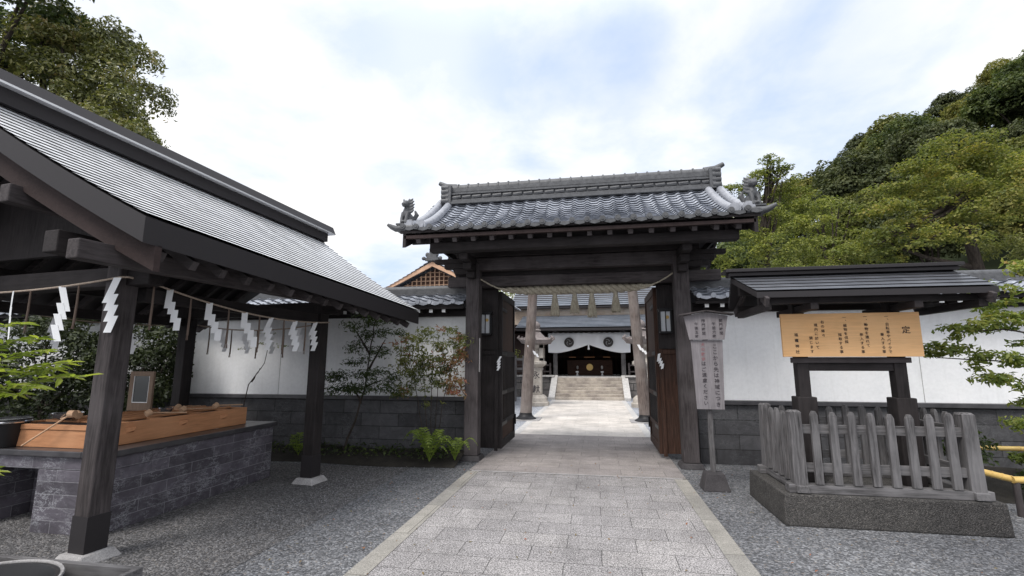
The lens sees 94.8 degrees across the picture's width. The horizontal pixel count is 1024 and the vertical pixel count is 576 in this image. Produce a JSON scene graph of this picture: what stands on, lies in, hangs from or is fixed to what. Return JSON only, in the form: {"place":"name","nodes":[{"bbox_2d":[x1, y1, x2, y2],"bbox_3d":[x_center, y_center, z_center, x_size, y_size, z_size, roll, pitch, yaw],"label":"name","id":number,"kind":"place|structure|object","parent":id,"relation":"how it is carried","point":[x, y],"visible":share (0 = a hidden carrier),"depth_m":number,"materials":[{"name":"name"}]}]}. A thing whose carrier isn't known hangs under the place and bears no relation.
{"place":"outdoors","nodes":[
{"label":"outdoors","id":0,"kind":"place"},
{"bbox_2d":[0,315,99,420],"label":"garden bush","id":1,"kind":"object","parent":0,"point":[76,339],"visible":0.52,"depth_m":8.68,"materials":[{"name":"green plant"}]},
{"bbox_2d":[0,463,408,575],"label":"pavilion floor","id":2,"kind":"structure","parent":0,"point":[198,528],"depth_m":4.65,"materials":[{"name":"grey gravel"}]},
{"bbox_2d":[0,554,142,575],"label":"stone slab","id":3,"kind":"object","parent":2,"relation":"on","point":[76,568],"visible":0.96,"depth_m":3.09,"materials":[{"name":"grey stone"}]},
{"bbox_2d":[0,559,64,575],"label":"plant tub","id":4,"kind":"object","parent":3,"relation":"on","point":[34,567],"visible":1,"depth_m":3.06,"materials":[{"name":"grey ceramic"}]},
{"bbox_2d":[0,322,101,475],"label":"nandina","id":5,"kind":"object","parent":4,"relation":"on","point":[42,370],"visible":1,"depth_m":2.80,"materials":[{"name":"green plant"}]},
{"bbox_2d":[0,421,276,534],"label":"stone basin","id":6,"kind":"object","parent":2,"relation":"on","point":[155,477],"visible":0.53,"depth_m":4.98,"materials":[{"name":"stone"}]},
{"bbox_2d":[0,416,33,447],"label":"black bucket","id":7,"kind":"object","parent":6,"relation":"on","point":[10,429],"visible":0.96,"depth_m":4.74,"materials":[{"name":"black plastic"}]},
{"bbox_2d":[16,405,246,448],"bbox_3d":[-4.421,1.635,5.707,1.195,0.241,2.040,-2,-9,10],"label":"cypress rack","id":8,"kind":"object","parent":6,"relation":"on","point":[138,426],"visible":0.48,"depth_m":5.19,"materials":[{"name":"orange wood"}]},
{"bbox_2d":[21,410,77,445],"bbox_3d":[-4.592,1.392,4.672,0.498,0.349,0.072,-1,-9,4],"label":"ladle","id":9,"kind":"object","parent":8,"relation":"on","point":[71,413],"visible":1,"depth_m":4.66,"materials":[{"name":"brown wood"}]},
{"bbox_2d":[50,411,84,419],"bbox_3d":[-4.783,1.378,5.062,0.278,0.070,0.278,-2,-9,10],"label":"bowl","id":10,"kind":"object","parent":8,"relation":"on","point":[58,415],"visible":0.59,"depth_m":4.97,"materials":[{"name":"silver metal"}]},
{"bbox_2d":[126,371,155,410],"bbox_3d":[-4.822,1.339,6.119,0.360,0.500,0.030,-2,-9,10],"label":"picture frame","id":11,"kind":"object","parent":8,"relation":"on","point":[141,390],"visible":0.91,"depth_m":6.11,"materials":[{"name":"brown wood"}]},
{"bbox_2d":[144,409,186,416],"bbox_3d":[-3.995,1.428,5.437,0.073,0.087,0.436,-5,-10,30],"label":"ladle","id":12,"kind":"object","parent":8,"relation":"on","point":[148,412],"visible":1,"depth_m":5.29,"materials":[{"name":"brown wood"}]},
{"bbox_2d":[158,407,173,413],"bbox_3d":[-4.249,1.504,5.768,0.159,0.070,0.159,-2,-9,10],"label":"bowl","id":13,"kind":"object","parent":8,"relation":"on","point":[166,409],"visible":0.76,"depth_m":5.72,"materials":[{"name":"silver metal"}]},
{"bbox_2d":[179,406,213,411],"bbox_3d":[-3.999,1.526,5.991,0.073,0.088,0.467,-3,-10,20],"label":"ladle","id":14,"kind":"object","parent":8,"relation":"on","point":[183,408],"visible":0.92,"depth_m":5.82,"materials":[{"name":"brown wood"}]},
{"bbox_2d":[212,402,242,408],"bbox_3d":[-3.823,1.570,6.335,0.073,0.088,0.417,-4,-10,25],"label":"ladle","id":15,"kind":"object","parent":8,"relation":"on","point":[215,405],"visible":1,"depth_m":6.20,"materials":[{"name":"brown wood"}]},
{"bbox_2d":[0,68,418,562],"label":"water pavilion","id":16,"kind":"structure","parent":2,"relation":"on","point":[86,195],"depth_m":4.63,"materials":[{"name":"grey wood"}]},
{"bbox_2d":[0,276,329,358],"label":"pavilion rope","id":17,"kind":"object","parent":16,"relation":"attached to","point":[74,319],"visible":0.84,"depth_m":4.74,"materials":[{"name":"brown fabric"}]},
{"bbox_2d":[7,291,13,339],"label":"paper streamer","id":18,"kind":"object","parent":17,"relation":"hanging from","point":[10,311],"visible":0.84,"depth_m":4.42,"materials":[{"name":"white paper"}]},
{"bbox_2d":[47,318,59,350],"bbox_3d":[-5.657,0.567,5.808,0.172,0.416,0.026,0,-9,-1],"label":"paper streamer","id":19,"kind":"object","parent":17,"relation":"hanging from","point":[55,344],"visible":0.41,"depth_m":5.80,"materials":[{"name":"white paper"}]},
{"bbox_2d":[51,287,69,340],"bbox_3d":[-4.087,0.233,4.263,0.174,0.495,0.026,-1,-9,4],"label":"paper streamer","id":20,"kind":"object","parent":17,"relation":"hanging from","point":[62,306],"visible":1,"depth_m":4.26,"materials":[{"name":"white paper"}]},
{"bbox_2d":[102,277,121,332],"bbox_3d":[-3.477,0.147,4.074,0.177,0.476,0.026,-1,-9,7],"label":"paper streamer","id":21,"kind":"object","parent":17,"relation":"hanging from","point":[109,299],"visible":1,"depth_m":4.07,"materials":[{"name":"white paper"}]},
{"bbox_2d":[130,324,136,353],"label":"paper streamer","id":22,"kind":"object","parent":17,"relation":"hanging from","point":[133,347],"visible":0.46,"depth_m":6.66,"materials":[{"name":"white paper"}]},
{"bbox_2d":[164,290,180,330],"bbox_3d":[-3.216,0.208,4.460,0.164,0.386,0.023,2,-9,-11],"label":"paper streamer","id":23,"kind":"object","parent":17,"relation":"hanging from","point":[169,304],"visible":1,"depth_m":4.46,"materials":[{"name":"white paper"}]},
{"bbox_2d":[204,303,221,340],"bbox_3d":[-3.095,0.349,4.874,0.167,0.386,0.021,4,-10,-25],"label":"paper streamer","id":24,"kind":"object","parent":17,"relation":"hanging from","point":[209,316],"visible":1,"depth_m":4.87,"materials":[{"name":"white paper"}]},
{"bbox_2d":[220,329,227,351],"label":"paper streamer","id":25,"kind":"object","parent":17,"relation":"hanging from","point":[222,341],"visible":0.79,"depth_m":7.35,"materials":[{"name":"white paper"}]},
{"bbox_2d":[241,333,249,353],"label":"paper streamer","id":26,"kind":"object","parent":17,"relation":"hanging from","point":[245,342],"visible":0.84,"depth_m":7.22,"materials":[{"name":"white paper"}]},
{"bbox_2d":[241,312,256,346],"bbox_3d":[-2.970,0.472,5.315,0.173,0.386,0.020,7,-11,-36],"label":"paper streamer","id":27,"kind":"object","parent":17,"relation":"hanging from","point":[245,325],"visible":1,"depth_m":5.31,"materials":[{"name":"white paper"}]},
{"bbox_2d":[262,318,273,349],"bbox_3d":[-2.935,0.552,5.653,0.141,0.386,0.026,-1,-9,4],"label":"paper streamer","id":28,"kind":"object","parent":17,"relation":"hanging from","point":[267,335],"visible":1,"depth_m":5.65,"materials":[{"name":"white paper"}]},
{"bbox_2d":[288,321,299,350],"bbox_3d":[-2.796,0.618,6.037,0.151,0.386,0.025,1,-9,-7],"label":"paper streamer","id":29,"kind":"object","parent":17,"relation":"hanging from","point":[293,333],"visible":1,"depth_m":6.04,"materials":[{"name":"white paper"}]},
{"bbox_2d":[296,328,303,351],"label":"paper streamer","id":30,"kind":"object","parent":17,"relation":"hanging from","point":[300,346],"visible":0.71,"depth_m":6.96,"materials":[{"name":"white paper"}]},
{"bbox_2d":[309,322,317,350],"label":"paper streamer","id":31,"kind":"object","parent":17,"relation":"hanging from","point":[313,338],"visible":1,"depth_m":6.41,"materials":[{"name":"white paper"}]},
{"bbox_2d":[0,0,1023,297],"label":"sky","id":32,"kind":"structure","parent":0,"point":[339,113],"materials":[{"name":"white"}]},
{"bbox_2d":[366,471,737,575],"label":"path","id":33,"kind":"structure","parent":0,"point":[594,520],"depth_m":4.44,"materials":[{"name":"stone"}]},
{"bbox_2d":[470,434,685,478],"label":"path inside gate","id":34,"kind":"structure","parent":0,"point":[613,456],"depth_m":8.00,"materials":[{"name":"grey stone"}]},
{"bbox_2d":[515,397,649,436],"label":"courtyard ground","id":35,"kind":"structure","parent":0,"point":[535,410],"depth_m":15.96,"materials":[{"name":"grey gravel"}]},
{"bbox_2d":[386,249,520,310],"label":"gabled house","id":36,"kind":"structure","parent":35,"relation":"on","point":[430,272],"depth_m":16.81,"materials":[{"name":"white paint"}]},
{"bbox_2d":[515,356,543,400],"bbox_3d":[-1.089,3.862,20.128,4.900,1.900,0.100,-2,-9,10],"label":"courtyard fence","id":37,"kind":"object","parent":35,"relation":"on","point":[516,369],"visible":0.09,"depth_m":19.88,"materials":[{"name":"black wood"}]},
{"bbox_2d":[515,400,555,433],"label":"path kerb","id":38,"kind":"structure","parent":35,"relation":"on","point":[519,430],"depth_m":12.87,"materials":[{"name":"stone"}]},
{"bbox_2d":[517,321,554,406],"bbox_3d":[0.943,2.880,18.089,1.411,3.200,1.617,-2,-9,10],"label":"stone lantern","id":39,"kind":"object","parent":35,"relation":"on","point":[540,399],"visible":0.7,"depth_m":17.80,"materials":[{"name":"stone"}]},
{"bbox_2d":[516,291,649,423],"bbox_3d":[2.028,1.489,13.488,4.400,4.500,0.800,-2,-9,10],"label":"torii","id":40,"kind":"object","parent":35,"relation":"on","point":[525,413],"visible":0.56,"depth_m":13.29,"materials":[{"name":"grey stone"}]},
{"bbox_2d":[513,286,655,400],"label":"shrine hall","id":41,"kind":"structure","parent":35,"relation":"on","point":[588,358],"depth_m":23.06,"materials":[{"name":"white paint"}]},
{"bbox_2d":[622,320,647,407],"bbox_3d":[4.832,2.771,17.408,1.411,3.200,1.617,-2,-9,10],"label":"stone lantern","id":42,"kind":"object","parent":35,"relation":"on","point":[634,403],"visible":0.3,"depth_m":17.25,"materials":[{"name":"stone"}]},
{"bbox_2d":[622,401,649,436],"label":"path kerb","id":43,"kind":"structure","parent":35,"relation":"on","point":[644,429],"depth_m":12.45,"materials":[{"name":"stone"}]},
{"bbox_2d":[704,153,845,277],"bbox_3d":[6.832,-0.045,12.256,3.985,7.147,2.278,-2,-9,10],"label":"pruned garden tree","id":44,"kind":"object","parent":35,"relation":"on","point":[799,221],"visible":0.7,"depth_m":12.31,"materials":[{"name":"green plant"}]},
{"bbox_2d":[770,195,885,267],"bbox_3d":[9.980,0.404,14.784,3.048,7.063,2.955,7,-11,-37],"label":"bushy garden tree","id":45,"kind":"object","parent":35,"relation":"on","point":[834,233],"visible":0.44,"depth_m":14.71,"materials":[{"name":"green plant"}]},
{"bbox_2d":[848,127,1023,269],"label":"maple tree","id":46,"kind":"object","parent":35,"relation":"on","point":[961,174],"visible":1,"depth_m":13.19,"materials":[{"name":"green plant"}]},
{"bbox_2d":[520,400,645,436],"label":"paved path","id":47,"kind":"structure","parent":0,"point":[588,417],"depth_m":13.13,"materials":[{"name":"grey stone"}]},
{"bbox_2d":[145,448,1023,575],"bbox_3d":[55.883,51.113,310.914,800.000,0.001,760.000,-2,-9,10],"label":"ground","id":48,"kind":"structure","parent":0,"point":[738,476],"depth_m":4.27,"materials":[{"name":"grey gravel"}]},
{"bbox_2d":[0,339,23,385],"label":"garden bush","id":49,"kind":"object","parent":48,"relation":"on","point":[6,355],"visible":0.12,"depth_m":9.48,"materials":[{"name":"green plant"}]},
{"bbox_2d":[0,0,94,89],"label":"camphor tree","id":50,"kind":"object","parent":48,"relation":"on","point":[53,9],"visible":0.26,"depth_m":13.19,"materials":[{"name":"green plant"}]},
{"bbox_2d":[0,0,178,147],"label":"camphor tree","id":51,"kind":"object","parent":48,"relation":"on","point":[80,85],"visible":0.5,"depth_m":12.80,"materials":[{"name":"green plant"}]},
{"bbox_2d":[61,323,196,413],"bbox_3d":[-7.122,1.723,8.906,2.430,2.607,1.700,-2,-9,10],"label":"garden bush","id":52,"kind":"object","parent":48,"relation":"on","point":[151,356],"visible":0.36,"depth_m":8.65,"materials":[{"name":"green plant"}]},
{"bbox_2d":[0,286,465,449],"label":"plaster wall","id":53,"kind":"structure","parent":48,"relation":"on","point":[277,390],"depth_m":8.95,"materials":[{"name":"paint"}]},
{"bbox_2d":[271,445,463,467],"bbox_3d":[-5.636,2.923,8.527,9.800,0.100,1.140,-2,-9,10],"label":"planting bed","id":54,"kind":"object","parent":48,"relation":"on","point":[375,460],"visible":0.23,"depth_m":7.72,"materials":[{"name":"soil"}]},
{"bbox_2d":[237,333,287,406],"bbox_3d":[-4.602,1.860,8.655,1.193,2.151,0.193,-2,-9,10],"label":"thin shrub","id":55,"kind":"object","parent":54,"relation":"on","point":[252,380],"visible":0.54,"depth_m":8.71,"materials":[{"name":"brown plant"}]},
{"bbox_2d":[286,432,303,454],"bbox_3d":[-3.582,2.618,7.905,0.390,0.360,0.474,7,-12,-38],"label":"fern","id":56,"kind":"object","parent":54,"relation":"on","point":[296,442],"visible":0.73,"depth_m":7.86,"materials":[{"name":"green plant"}]},
{"bbox_2d":[324,313,409,450],"bbox_3d":[-2.563,1.587,8.020,1.632,2.504,0.990,-2,-9,10],"label":"young maple","id":57,"kind":"object","parent":54,"relation":"on","point":[368,334],"visible":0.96,"depth_m":8.14,"materials":[{"name":"green plant"}]},
{"bbox_2d":[271,440,463,459],"bbox_3d":[-3.117,2.780,8.168,4.522,0.160,0.993,-2,-9,10],"label":"ground cover","id":58,"kind":"object","parent":54,"relation":"on","point":[418,449],"visible":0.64,"depth_m":7.97,"materials":[{"name":"green plant"}]},
{"bbox_2d":[381,324,473,454],"bbox_3d":[-1.415,1.733,8.048,1.593,2.210,0.738,-2,-9,10],"label":"nandina","id":59,"kind":"object","parent":54,"relation":"on","point":[461,353],"visible":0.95,"depth_m":8.05,"materials":[{"name":"green plant"}]},
{"bbox_2d":[405,427,452,460],"bbox_3d":[-1.270,2.464,7.430,0.740,0.514,0.706,6,-11,-33],"label":"fern","id":60,"kind":"object","parent":54,"relation":"on","point":[428,450],"visible":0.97,"depth_m":7.35,"materials":[{"name":"green plant"}]},
{"bbox_2d":[443,437,476,459],"bbox_3d":[-0.880,2.550,7.447,0.608,0.350,0.474,-8,-12,41],"label":"fern","id":61,"kind":"object","parent":54,"relation":"on","point":[453,452],"visible":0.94,"depth_m":7.43,"materials":[{"name":"green plant"}]},
{"bbox_2d":[343,471,478,575],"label":"path kerb","id":62,"kind":"structure","parent":48,"relation":"on","point":[370,561],"depth_m":4.48,"materials":[{"name":"stone"}]},
{"bbox_2d":[472,470,681,478],"bbox_3d":[0.879,2.683,6.768,3.010,0.001,0.060,-2,-9,10],"label":"path threshold","id":63,"kind":"object","parent":48,"relation":"on","point":[578,474],"visible":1,"depth_m":6.77,"materials":[{"name":"stone"}]},
{"bbox_2d":[387,162,777,469],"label":"shrine gate","id":64,"kind":"structure","parent":48,"relation":"on","point":[647,227],"depth_m":8.00,"materials":[{"name":"grey wood"}]},
{"bbox_2d":[482,312,492,334],"bbox_3d":[-0.476,0.652,8.600,0.240,0.415,0.160,-2,-9,10],"label":"wall lantern","id":65,"kind":"object","parent":64,"relation":"attached to","point":[486,323],"depth_m":8.55,"materials":[{"name":"white paper"}]},
{"bbox_2d":[498,291,515,448],"bbox_3d":[-0.081,1.582,9.337,0.103,2.850,1.420,-2,-9,10],"label":"door","id":66,"kind":"structure","parent":64,"relation":"in","point":[506,373],"depth_m":9.17,"materials":[{"name":"brown wood"}]},
{"bbox_2d":[481,272,672,317],"bbox_3d":[1.087,0.164,8.211,3.270,0.697,0.440,-2,-9,10],"label":"sacred rope","id":67,"kind":"object","parent":64,"relation":"hanging from","point":[590,290],"visible":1,"depth_m":8.27,"materials":[{"name":"fabric"}]},
{"bbox_2d":[644,287,663,453],"bbox_3d":[2.643,1.507,8.860,0.103,2.850,1.420,-2,-9,10],"label":"door","id":68,"kind":"structure","parent":64,"relation":"in","point":[654,389],"depth_m":8.62,"materials":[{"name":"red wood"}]},
{"bbox_2d":[657,308,672,333],"bbox_3d":[2.625,0.566,8.056,0.240,0.415,0.160,-2,-9,10],"label":"wall lantern","id":69,"kind":"object","parent":64,"relation":"attached to","point":[665,319],"depth_m":8.01,"materials":[{"name":"white paper"}]},
{"bbox_2d":[677,310,733,492],"bbox_3d":[2.606,1.445,6.213,0.693,2.299,0.295,-2,-9,10],"label":"sign post","id":70,"kind":"object","parent":48,"relation":"on","point":[706,332],"visible":1,"depth_m":6.22,"materials":[{"name":"grey wood"}]},
{"bbox_2d":[674,479,760,575],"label":"path kerb","id":71,"kind":"structure","parent":48,"relation":"on","point":[739,561],"depth_m":4.40,"materials":[{"name":"stone"}]},
{"bbox_2d":[689,269,1023,468],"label":"plaster wall","id":72,"kind":"structure","parent":48,"relation":"on","point":[757,367],"depth_m":7.42,"materials":[{"name":"paint"}]},
{"bbox_2d":[750,470,1014,537],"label":"concrete plinth","id":73,"kind":"structure","parent":48,"relation":"on","point":[772,495],"depth_m":4.56,"materials":[{"name":"grey concrete"}]},
{"bbox_2d":[721,261,999,486],"bbox_3d":[3.813,0.948,5.355,2.490,2.412,1.247,-2,-9,10],"label":"notice board","id":74,"kind":"object","parent":73,"relation":"on","point":[881,332],"visible":0.98,"depth_m":5.25,"materials":[{"name":"brown wood"}]},
{"bbox_2d":[757,403,995,501],"bbox_3d":[3.784,1.723,5.155,1.800,0.813,1.080,-2,-9,10],"label":"picket fence","id":75,"kind":"object","parent":73,"relation":"on","point":[782,431],"visible":0.9,"depth_m":4.71,"materials":[{"name":"grey wood"}]},
{"bbox_2d":[923,258,1023,407],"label":"layered maple","id":76,"kind":"object","parent":48,"relation":"on","point":[991,313],"visible":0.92,"depth_m":5.33,"materials":[{"name":"green plant"}]},
{"bbox_2d":[944,466,1023,503],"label":"planting bed","id":77,"kind":"object","parent":48,"relation":"on","point":[1002,490],"visible":0.22,"depth_m":5.89,"materials":[{"name":"soil"}]},
{"bbox_2d":[942,430,1000,466],"bbox_3d":[5.819,2.171,6.039,0.694,0.814,0.902,-2,-9,10],"label":"shrub","id":78,"kind":"object","parent":77,"relation":"on","point":[983,445],"visible":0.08,"depth_m":5.87,"materials":[{"name":"green plant"}]},
{"bbox_2d":[997,415,1023,465],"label":"shrub","id":79,"kind":"object","parent":77,"relation":"on","point":[1018,424],"visible":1,"depth_m":6.38,"materials":[{"name":"green plant"}]},
{"bbox_2d":[956,230,1023,264],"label":"bushy garden tree","id":80,"kind":"object","parent":48,"relation":"on","point":[1005,243],"visible":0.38,"depth_m":15.07,"materials":[{"name":"green plant"}]},
{"bbox_2d":[984,469,1016,509],"bbox_3d":[5.240,2.189,5.079,0.380,0.473,0.075,-5,-10,28],"label":"bamboo rail","id":81,"kind":"object","parent":48,"relation":"on","point":[997,475],"visible":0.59,"depth_m":5.07,"materials":[{"name":"yellow wood"}]},
{"bbox_2d":[980,446,1023,450],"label":"bamboo rail","id":82,"kind":"object","parent":48,"relation":"on","point":[1010,448],"visible":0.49,"depth_m":6.10,"materials":[{"name":"yellow wood"}]},
{"bbox_2d":[1011,476,1023,517],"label":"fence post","id":83,"kind":"object","parent":48,"relation":"on","point":[1017,481],"visible":1,"depth_m":4.97,"materials":[{"name":"brown wood"}]},
{"bbox_2d":[800,128,1021,270],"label":"hill","id":84,"kind":"structure","parent":0,"point":[992,264],"depth_m":33.79,"materials":[{"name":"green plant"}]},
{"bbox_2d":[700,239,757,270],"bbox_3d":[15.368,3.124,37.274,8.396,14.210,8.638,5,-10,-27],"label":"evergreen tree","id":85,"kind":"object","parent":84,"relation":"on","point":[742,255],"visible":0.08,"depth_m":35.86,"materials":[{"name":"green plant"}]},
{"bbox_2d":[732,229,801,251],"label":"evergreen tree","id":86,"kind":"object","parent":84,"relation":"on","point":[783,242],"visible":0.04,"depth_m":42.88,"materials":[{"name":"green plant"}]},
{"bbox_2d":[743,247,790,268],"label":"evergreen tree","id":87,"kind":"object","parent":84,"relation":"on","point":[771,257],"visible":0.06,"depth_m":39.13,"materials":[{"name":"green plant"}]},
{"bbox_2d":[758,197,808,237],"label":"evergreen tree","id":88,"kind":"object","parent":84,"relation":"on","point":[801,234],"visible":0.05,"depth_m":62.37,"materials":[{"name":"green plant"}]},
{"bbox_2d":[771,176,806,237],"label":"evergreen tree","id":89,"kind":"object","parent":84,"relation":"on","point":[779,185],"visible":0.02,"depth_m":63.41,"materials":[{"name":"green plant"}]},
{"bbox_2d":[784,177,817,203],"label":"evergreen tree","id":90,"kind":"object","parent":84,"relation":"on","point":[807,181],"visible":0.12,"depth_m":52.39,"materials":[{"name":"green plant"}]},
{"bbox_2d":[788,236,875,266],"bbox_3d":[22.972,0.860,32.822,6.662,9.451,5.869,7,-12,-38],"label":"evergreen tree","id":91,"kind":"object","parent":84,"relation":"on","point":[864,262],"visible":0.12,"depth_m":31.65,"materials":[{"name":"green plant"}]},
{"bbox_2d":[833,130,871,166],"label":"evergreen tree","id":92,"kind":"object","parent":84,"relation":"on","point":[851,145],"visible":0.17,"depth_m":59.34,"materials":[{"name":"green plant"}]},
{"bbox_2d":[814,187,905,238],"bbox_3d":[29.139,-3.037,38.936,6.386,10.637,7.091,-1,-9,5],"label":"evergreen tree","id":93,"kind":"object","parent":84,"relation":"on","point":[856,198],"visible":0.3,"depth_m":37.72,"materials":[{"name":"green plant"}]},
{"bbox_2d":[796,146,927,236],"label":"evergreen tree","id":94,"kind":"object","parent":84,"relation":"on","point":[858,173],"visible":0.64,"depth_m":40.30,"materials":[{"name":"green plant"}]},
{"bbox_2d":[848,112,950,158],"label":"evergreen tree","id":95,"kind":"object","parent":84,"relation":"on","point":[878,126],"visible":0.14,"depth_m":52.17,"materials":[{"name":"green plant"}]},
{"bbox_2d":[863,111,937,196],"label":"evergreen tree","id":96,"kind":"object","parent":84,"relation":"on","point":[914,122],"visible":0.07,"depth_m":45.64,"materials":[{"name":"green plant"}]},
{"bbox_2d":[863,192,1003,263],"bbox_3d":[27.170,-0.590,30.429,7.760,10.405,7.906,6,-11,-35],"label":"evergreen tree","id":97,"kind":"object","parent":84,"relation":"on","point":[952,248],"visible":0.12,"depth_m":30.44,"materials":[{"name":"green plant"}]},
{"bbox_2d":[880,117,1005,193],"bbox_3d":[36.034,-7.139,39.929,8.887,13.368,10.292,-1,-9,4],"label":"evergreen tree","id":98,"kind":"object","parent":84,"relation":"on","point":[906,147],"visible":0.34,"depth_m":38.41,"materials":[{"name":"green plant"}]},
{"bbox_2d":[921,83,990,117],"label":"evergreen tree","id":99,"kind":"object","parent":84,"relation":"on","point":[937,105],"visible":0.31,"depth_m":59.34,"materials":[{"name":"green plant"}]},
{"bbox_2d":[938,89,992,131],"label":"evergreen tree","id":100,"kind":"object","parent":84,"relation":"on","point":[948,114],"visible":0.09,"depth_m":51.13,"materials":[{"name":"green plant"}]},
{"bbox_2d":[942,135,1023,258],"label":"evergreen tree","id":101,"kind":"object","parent":84,"relation":"on","point":[1019,143],"visible":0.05,"depth_m":30.70,"materials":[{"name":"green plant"}]},
{"bbox_2d":[954,49,1023,127],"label":"evergreen tree","id":102,"kind":"object","parent":84,"relation":"on","point":[1008,83],"visible":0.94,"depth_m":43.87,"materials":[{"name":"green plant"}]},
{"bbox_2d":[972,57,1018,88],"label":"evergreen tree","id":103,"kind":"object","parent":84,"relation":"on","point":[985,76],"visible":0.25,"depth_m":61.08,"materials":[{"name":"green plant"}]},
{"bbox_2d":[977,181,1023,243],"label":"evergreen tree","id":104,"kind":"object","parent":84,"relation":"on","point":[1002,206],"visible":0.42,"depth_m":26.57,"materials":[{"name":"green plant"}]},
{"bbox_2d":[990,95,1023,129],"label":"evergreen tree","id":105,"kind":"object","parent":84,"relation":"on","point":[1015,110],"visible":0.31,"depth_m":45.26,"materials":[{"name":"green plant"}]},
{"bbox_2d":[995,118,1023,153],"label":"evergreen tree","id":106,"kind":"object","parent":84,"relation":"on","point":[1016,130],"visible":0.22,"depth_m":36.46,"materials":[{"name":"green plant"}]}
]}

